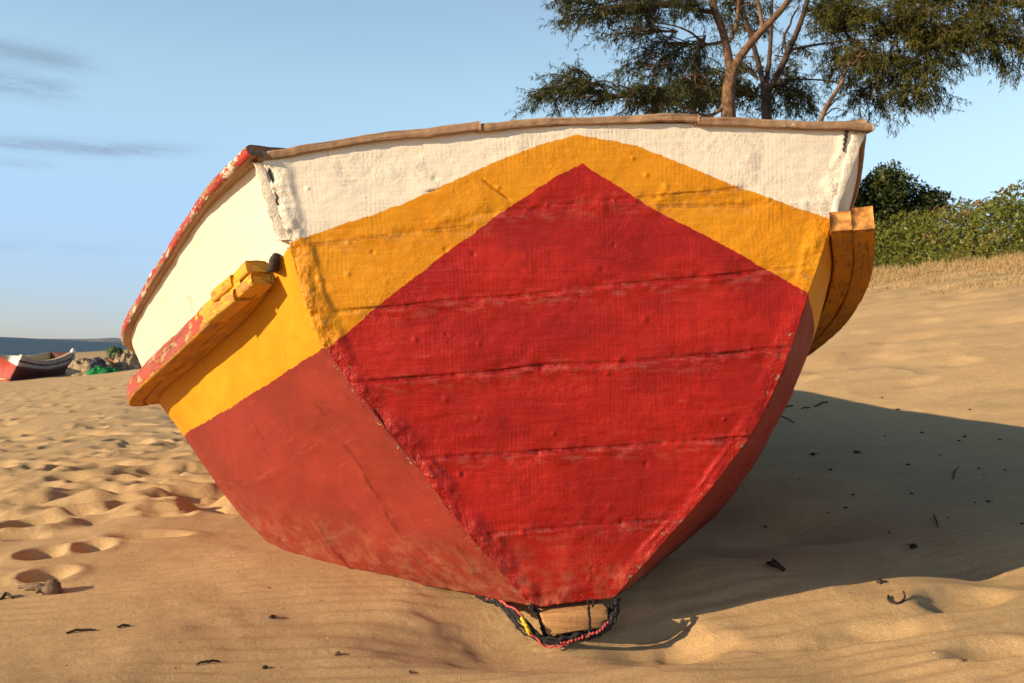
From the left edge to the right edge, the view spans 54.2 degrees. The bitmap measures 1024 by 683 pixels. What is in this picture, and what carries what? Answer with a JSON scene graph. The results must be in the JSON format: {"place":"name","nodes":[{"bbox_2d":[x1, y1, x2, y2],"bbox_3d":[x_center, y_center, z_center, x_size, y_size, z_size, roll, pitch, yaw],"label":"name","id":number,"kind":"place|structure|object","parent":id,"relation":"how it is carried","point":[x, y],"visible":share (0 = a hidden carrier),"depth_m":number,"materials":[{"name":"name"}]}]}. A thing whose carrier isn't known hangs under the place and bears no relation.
{"place":"outdoors","nodes":[
{"label":"outdoors","id":0,"kind":"place"},
{"bbox_2d":[0,337,127,355],"bbox_3d":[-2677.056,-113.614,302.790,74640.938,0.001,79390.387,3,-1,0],"label":"sea","id":1,"kind":"structure","parent":0,"point":[13,346],"depth_m":349.25,"materials":[{"name":"liquid"}]},
{"bbox_2d":[26,338,121,342],"bbox_3d":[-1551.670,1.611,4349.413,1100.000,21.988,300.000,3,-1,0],"label":"headland","id":2,"kind":"structure","parent":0,"point":[116,340],"depth_m":4239.14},
{"bbox_2d":[0,259,1023,682],"bbox_3d":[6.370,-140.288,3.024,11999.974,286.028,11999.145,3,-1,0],"label":"sand beach","id":3,"kind":"structure","parent":0,"point":[102,481],"depth_m":2.98,"materials":[{"name":"beige sand"}]},
{"bbox_2d":[0,592,13,599],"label":"stick","id":4,"kind":"object","parent":3,"relation":"on","point":[6,594],"visible":1,"depth_m":2.62,"materials":[{"name":"wood"}]},
{"bbox_2d":[0,352,74,381],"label":"fishing boat","id":5,"kind":"object","parent":3,"relation":"on","point":[23,367],"visible":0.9,"depth_m":34.89,"materials":[{"name":"white wood"}]},
{"bbox_2d":[17,578,63,594],"bbox_3d":[-1.256,0.655,2.661,0.126,0.054,0.046,3,-1,0],"label":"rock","id":6,"kind":"object","parent":3,"relation":"on","point":[50,587],"visible":0.94,"depth_m":2.65,"materials":[{"name":"beige stone"}]},
{"bbox_2d":[66,628,95,633],"bbox_3d":[-0.984,0.660,2.283,0.064,0.011,0.009,3,-1,-19],"label":"stick","id":7,"kind":"object","parent":3,"relation":"on","point":[78,629],"visible":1,"depth_m":2.28,"materials":[{"name":"wood"}]},
{"bbox_2d":[65,356,115,375],"bbox_3d":[-14.783,0.963,35.209,1.863,0.891,1.669,3,-1,0],"label":"net heap","id":8,"kind":"object","parent":3,"relation":"on","point":[78,367],"visible":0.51,"depth_m":34.81,"materials":[{"name":"beige fabric"}]},
{"bbox_2d":[88,357,105,369],"bbox_3d":[-14.408,0.766,34.737,0.581,0.478,0.565,3,-1,0],"label":"net heap","id":9,"kind":"object","parent":8,"relation":"on","point":[94,362],"visible":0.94,"depth_m":34.56,"materials":[{"name":"grey fabric"}]},
{"bbox_2d":[86,366,120,374],"bbox_3d":[-13.868,1.080,33.952,1.173,0.521,0.798,3,-1,0],"label":"net heap","id":10,"kind":"object","parent":3,"relation":"on","point":[98,370],"visible":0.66,"depth_m":33.75,"materials":[{"name":"green fabric"}]},
{"bbox_2d":[105,346,123,361],"bbox_3d":[-14.712,0.495,36.960,0.670,0.691,0.586,3,-1,0],"label":"bundle","id":11,"kind":"object","parent":3,"relation":"on","point":[111,352],"visible":0.81,"depth_m":36.80,"materials":[{"name":"green plant"}]},
{"bbox_2d":[113,350,141,370],"bbox_3d":[-13.848,0.803,35.972,1.211,1.046,0.862,3,-1,0],"label":"net heap","id":12,"kind":"object","parent":3,"relation":"on","point":[128,360],"visible":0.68,"depth_m":35.70,"materials":[{"name":"beige fabric"}]},
{"bbox_2d":[196,659,219,664],"bbox_3d":[-0.640,0.678,2.114,0.012,0.014,0.058,2,-1,40],"label":"stick","id":13,"kind":"object","parent":3,"relation":"on","point":[206,661],"visible":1,"depth_m":2.10,"materials":[{"name":"wood"}]},
{"bbox_2d":[121,113,874,606],"bbox_3d":[-0.107,0.118,4.558,2.482,1.333,4.468,3,-1,0],"label":"fishing boat","id":14,"kind":"object","parent":3,"relation":"on","point":[549,361],"visible":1,"depth_m":2.46,"materials":[{"name":"paint"}]},
{"bbox_2d":[475,595,620,648],"bbox_3d":[0.050,0.686,2.528,0.436,0.124,0.184,2,-1,30],"label":"rope tangle","id":15,"kind":"object","parent":3,"relation":"on","point":[513,614],"visible":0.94,"depth_m":2.45,"materials":[{"name":"fabric"}]},
{"bbox_2d":[536,600,607,634],"bbox_3d":[0.131,0.691,2.618,0.168,0.076,0.319,3,-1,-9],"label":"wood block","id":16,"kind":"object","parent":3,"relation":"on","point":[563,618],"depth_m":2.47,"materials":[{"name":"beige wood"}]},
{"bbox_2d":[504,0,791,120],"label":"casuarina tree","id":17,"kind":"object","parent":3,"relation":"on","point":[657,98],"visible":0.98,"depth_m":31.93,"materials":[{"name":"green plant"}]},
{"bbox_2d":[766,561,784,570],"bbox_3d":[0.748,0.640,2.857,0.021,0.019,0.082,3,-1,-18],"label":"stick","id":18,"kind":"object","parent":3,"relation":"on","point":[771,563],"visible":1,"depth_m":2.85,"materials":[{"name":"brown wood"}]},
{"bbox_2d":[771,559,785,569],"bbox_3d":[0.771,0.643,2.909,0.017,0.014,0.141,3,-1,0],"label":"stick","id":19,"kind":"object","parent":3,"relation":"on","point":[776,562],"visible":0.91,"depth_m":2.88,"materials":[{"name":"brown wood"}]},
{"bbox_2d":[650,0,1023,140],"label":"casuarina tree","id":20,"kind":"object","parent":3,"relation":"on","point":[835,18],"visible":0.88,"depth_m":34.55,"materials":[{"name":"green plant"}]},
{"bbox_2d":[818,28,896,120],"bbox_3d":[10.351,-5.663,30.626,2.568,7.688,2.317,3,-1,0],"label":"casuarina tree","id":21,"kind":"object","parent":3,"relation":"on","point":[852,62],"visible":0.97,"depth_m":30.35,"materials":[{"name":"green plant"}]},
{"bbox_2d":[876,578,883,584],"bbox_3d":[1.018,0.666,2.771,0.025,0.021,0.025,2,-1,30],"label":"litter scrap","id":22,"kind":"object","parent":3,"relation":"on","point":[878,580],"visible":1,"depth_m":2.77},
{"bbox_2d":[887,591,905,604],"bbox_3d":[1.012,0.674,2.632,0.050,0.030,0.049,2,-1,9],"label":"seaweed strip","id":23,"kind":"object","parent":3,"relation":"on","point":[894,602],"visible":1,"depth_m":2.62,"materials":[{"name":"brown plant"}]},
{"bbox_2d":[905,543,917,548],"bbox_3d":[1.280,0.656,3.191,0.025,0.025,0.049,3,-1,-22],"label":"litter scrap","id":24,"kind":"object","parent":3,"relation":"on","point":[913,546],"visible":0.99,"depth_m":3.19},
{"bbox_2d":[853,159,972,264],"bbox_3d":[10.189,-3.292,29.139,5.961,4.160,5.159,3,-1,-18],"label":"bush","id":25,"kind":"object","parent":3,"relation":"on","point":[884,192],"visible":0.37,"depth_m":28.33,"materials":[{"name":"green plant"}]},
{"bbox_2d":[873,178,1023,269],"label":"dune scrub","id":26,"kind":"object","parent":3,"relation":"on","point":[969,242],"visible":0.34,"depth_m":23.63,"materials":[{"name":"green plant"}]},
{"bbox_2d":[0,0,1023,338],"label":"sky","id":27,"kind":"structure","parent":0,"point":[116,116],"materials":[{"name":"blue"}]},
{"bbox_2d":[866,246,1023,295],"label":"dry grass","id":28,"kind":"structure","parent":0,"point":[882,273],"depth_m":19.00,"materials":[{"name":"beige plant"}]}
]}

